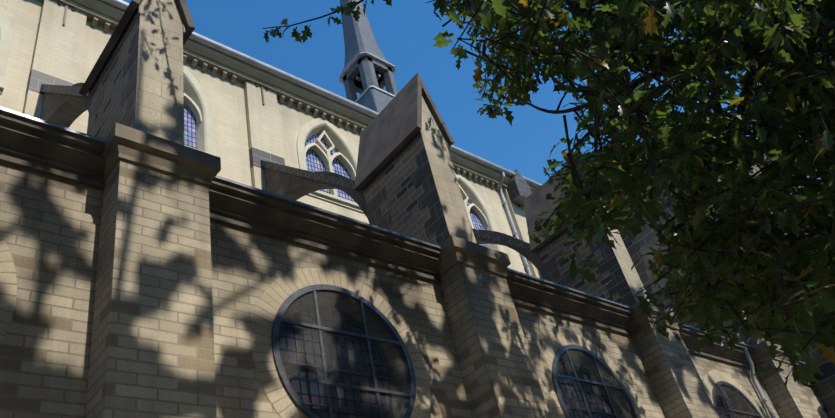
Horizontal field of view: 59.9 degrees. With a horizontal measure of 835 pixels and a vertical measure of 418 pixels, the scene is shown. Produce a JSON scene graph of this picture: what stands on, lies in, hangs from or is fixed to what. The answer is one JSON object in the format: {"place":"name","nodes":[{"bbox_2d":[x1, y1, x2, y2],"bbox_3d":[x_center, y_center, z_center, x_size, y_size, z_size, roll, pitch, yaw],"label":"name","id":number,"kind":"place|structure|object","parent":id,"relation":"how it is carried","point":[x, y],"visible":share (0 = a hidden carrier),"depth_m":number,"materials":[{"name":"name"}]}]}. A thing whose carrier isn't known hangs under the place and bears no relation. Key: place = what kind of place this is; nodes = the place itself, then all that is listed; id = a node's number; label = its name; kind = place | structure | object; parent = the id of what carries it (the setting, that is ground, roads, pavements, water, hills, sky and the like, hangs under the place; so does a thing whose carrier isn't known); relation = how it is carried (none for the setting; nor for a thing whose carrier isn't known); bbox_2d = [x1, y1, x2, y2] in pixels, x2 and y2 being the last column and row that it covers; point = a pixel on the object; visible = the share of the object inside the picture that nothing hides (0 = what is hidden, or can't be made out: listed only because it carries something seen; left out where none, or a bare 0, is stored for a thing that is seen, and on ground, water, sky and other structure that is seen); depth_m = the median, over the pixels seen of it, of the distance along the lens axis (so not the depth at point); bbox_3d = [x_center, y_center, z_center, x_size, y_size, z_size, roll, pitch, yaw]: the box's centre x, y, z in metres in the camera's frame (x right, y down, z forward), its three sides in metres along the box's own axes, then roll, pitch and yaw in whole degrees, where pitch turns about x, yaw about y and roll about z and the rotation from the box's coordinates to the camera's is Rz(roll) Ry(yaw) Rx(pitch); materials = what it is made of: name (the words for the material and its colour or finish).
{"place":"outdoors","nodes":[
{"label":"outdoors","id":0,"kind":"place"},
{"bbox_2d":[0,0,531,273],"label":"clerestory wall","id":1,"kind":"structure","parent":0,"point":[226,97],"depth_m":19.45,"materials":[{"name":"beige paint"}]},
{"bbox_2d":[0,5,506,253],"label":"clerestory window surrounds","id":2,"kind":"object","parent":1,"relation":"attached to","point":[195,91],"visible":0.42,"depth_m":20.56,"materials":[{"name":"beige stone"}]},
{"bbox_2d":[184,93,487,228],"bbox_3d":[-6.482,-2.674,18.752,34.980,2.820,0.180,19,-48,-37],"label":"window tracery","id":3,"kind":"object","parent":2,"relation":"in","point":[318,147],"visible":0.48,"depth_m":22.07,"materials":[{"name":"beige stone"}]},
{"bbox_2d":[184,91,489,247],"bbox_3d":[-6.555,-2.659,18.838,34.730,2.760,0.001,19,-48,-37],"label":"clerestory glass","id":4,"kind":"object","parent":3,"relation":"in","point":[314,162],"visible":0.08,"depth_m":21.60,"materials":[{"name":"blue glass"}]},
{"bbox_2d":[91,16,499,190],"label":"eaves corbels","id":5,"kind":"object","parent":1,"relation":"attached to","point":[106,26],"visible":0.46,"depth_m":22.28,"materials":[{"name":"grey stone"}]},
{"bbox_2d":[0,162,825,417],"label":"aisle wall","id":6,"kind":"structure","parent":0,"point":[49,228],"depth_m":8.51,"materials":[{"name":"beige brick"}]},
{"bbox_2d":[0,106,813,386],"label":"cornice","id":7,"kind":"structure","parent":6,"relation":"attached to","point":[28,142],"depth_m":10.57,"materials":[{"name":"brown stone"}]},
{"bbox_2d":[0,232,823,417],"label":"brick window surround","id":8,"kind":"object","parent":6,"relation":"attached to","point":[277,292],"visible":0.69,"depth_m":10.10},
{"bbox_2d":[85,159,820,417],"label":"aisle buttresses","id":9,"kind":"structure","parent":6,"relation":"attached to","point":[152,354],"depth_m":8.31,"materials":[{"name":"beige brick"}]},
{"bbox_2d":[123,0,820,183],"label":"sky","id":10,"kind":"structure","parent":0,"point":[404,31],"materials":[{"name":"blue"}]},
{"bbox_2d":[262,0,834,387],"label":"tree","id":11,"kind":"object","parent":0,"point":[617,200],"depth_m":5.53,"materials":[{"name":"green plant"}]},
{"label":"ground","id":12,"kind":"structure","parent":0,"visible":0},
{"bbox_2d":[99,0,775,417],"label":"gutter and downpipes","id":13,"kind":"object","parent":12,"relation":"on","point":[253,62],"visible":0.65,"depth_m":22.13,"materials":[{"name":"metal"}]},
{"bbox_2d":[618,124,834,417],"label":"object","id":14,"kind":"object","parent":12,"relation":"on","point":[825,391],"depth_m":26.72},
{"bbox_3d":[-5.181,-0.347,12.450,38.160,4.130,5.620,19,-48,-37],"label":"aisle","id":15,"kind":"object","parent":12,"relation":"on","visible":0},
{"bbox_2d":[23,0,541,278],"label":"clerestory pilasters","id":16,"kind":"object","parent":15,"relation":"on","point":[58,50],"visible":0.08,"depth_m":17.88,"materials":[{"name":"beige stone"}]},
{"bbox_2d":[26,69,528,260],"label":"basalt pilaster bands","id":17,"kind":"object","parent":16,"relation":"attached to","point":[37,79],"visible":0.23,"depth_m":16.55,"materials":[{"name":"grey stone"}]},
{"bbox_2d":[57,1,519,206],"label":"wall anchors","id":18,"kind":"object","parent":16,"relation":"attached to","point":[74,9],"depth_m":18.13,"materials":[{"name":"metal"}]},
{"bbox_2d":[42,0,535,192],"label":"eaves cornice","id":19,"kind":"structure","parent":16,"relation":"attached to","point":[112,15],"depth_m":21.50,"materials":[{"name":"grey stone"}]},
{"bbox_2d":[40,93,544,279],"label":"flyer spandrels","id":20,"kind":"object","parent":15,"relation":"on","point":[275,180],"visible":0.02,"depth_m":18.32,"materials":[{"name":"beige stone"}]},
{"bbox_2d":[40,84,657,294],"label":"flyer copings","id":21,"kind":"object","parent":20,"relation":"on","point":[75,90],"visible":0.21,"depth_m":17.14,"materials":[{"name":"grey stone"}]},
{"bbox_2d":[87,2,757,345],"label":"pier quoins","id":22,"kind":"object","parent":15,"relation":"on","point":[424,200],"visible":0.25,"depth_m":13.59,"materials":[{"name":"grey stone"}]},
{"bbox_2d":[89,0,764,343],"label":"piers","id":23,"kind":"structure","parent":15,"relation":"on","point":[159,111],"depth_m":12.91,"materials":[{"name":"stone"}]},
{"bbox_2d":[42,83,664,305],"bbox_3d":[-6.179,-1.084,13.070,33.420,4.479,4.090,19,-48,-37],"label":"flying buttress","id":24,"kind":"object","parent":23,"relation":"attached to","point":[67,111],"visible":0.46,"depth_m":16.61,"materials":[{"name":"grey stone"}]},
{"bbox_2d":[79,0,702,294],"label":"pier copings","id":25,"kind":"object","parent":23,"relation":"on","point":[391,130],"visible":0.44,"depth_m":14.98,"materials":[{"name":"grey stone"}]},
{"bbox_2d":[102,123,791,365],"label":"buttress caps","id":26,"kind":"object","parent":15,"relation":"attached to","point":[133,145],"visible":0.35,"depth_m":9.17,"materials":[{"name":"stone"}]},
{"bbox_2d":[271,284,826,417],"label":"oculus steel frames","id":27,"kind":"structure","parent":15,"relation":"attached to","point":[285,378],"depth_m":10.26,"materials":[{"name":"black metal"}]},
{"bbox_2d":[279,308,742,417],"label":"oculus glass","id":28,"kind":"object","parent":27,"relation":"in","point":[300,357],"depth_m":10.06,"materials":[{"name":"grey glass"}]},
{"bbox_2d":[279,290,829,417],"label":"oculus wire guard","id":29,"kind":"object","parent":27,"relation":"attached to","point":[603,405],"visible":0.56,"depth_m":9.90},
{"bbox_3d":[-7.748,-3.337,27.043,50.160,6.660,10.700,19,-48,-37],"label":"nave roof","id":30,"kind":"object","parent":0,"visible":0},
{"bbox_2d":[339,0,397,112],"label":"ridge turret","id":31,"kind":"object","parent":30,"relation":"on","point":[366,62],"visible":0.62,"depth_m":36.25,"materials":[{"name":"metal"}]},
{"bbox_2d":[355,74,384,94],"bbox_3d":[-2.255,-5.698,35.959,1.600,2.014,1.600,19,-48,-37],"label":"bell frame","id":32,"kind":"object","parent":31,"relation":"on","point":[378,76],"visible":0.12,"depth_m":36.11,"materials":[{"name":"grey metal"}]},
{"bbox_2d":[506,169,531,206],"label":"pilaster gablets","id":33,"kind":"object","parent":30,"relation":"attached to","point":[518,189],"visible":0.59,"depth_m":27.50,"materials":[{"name":"grey stone"}]}
]}

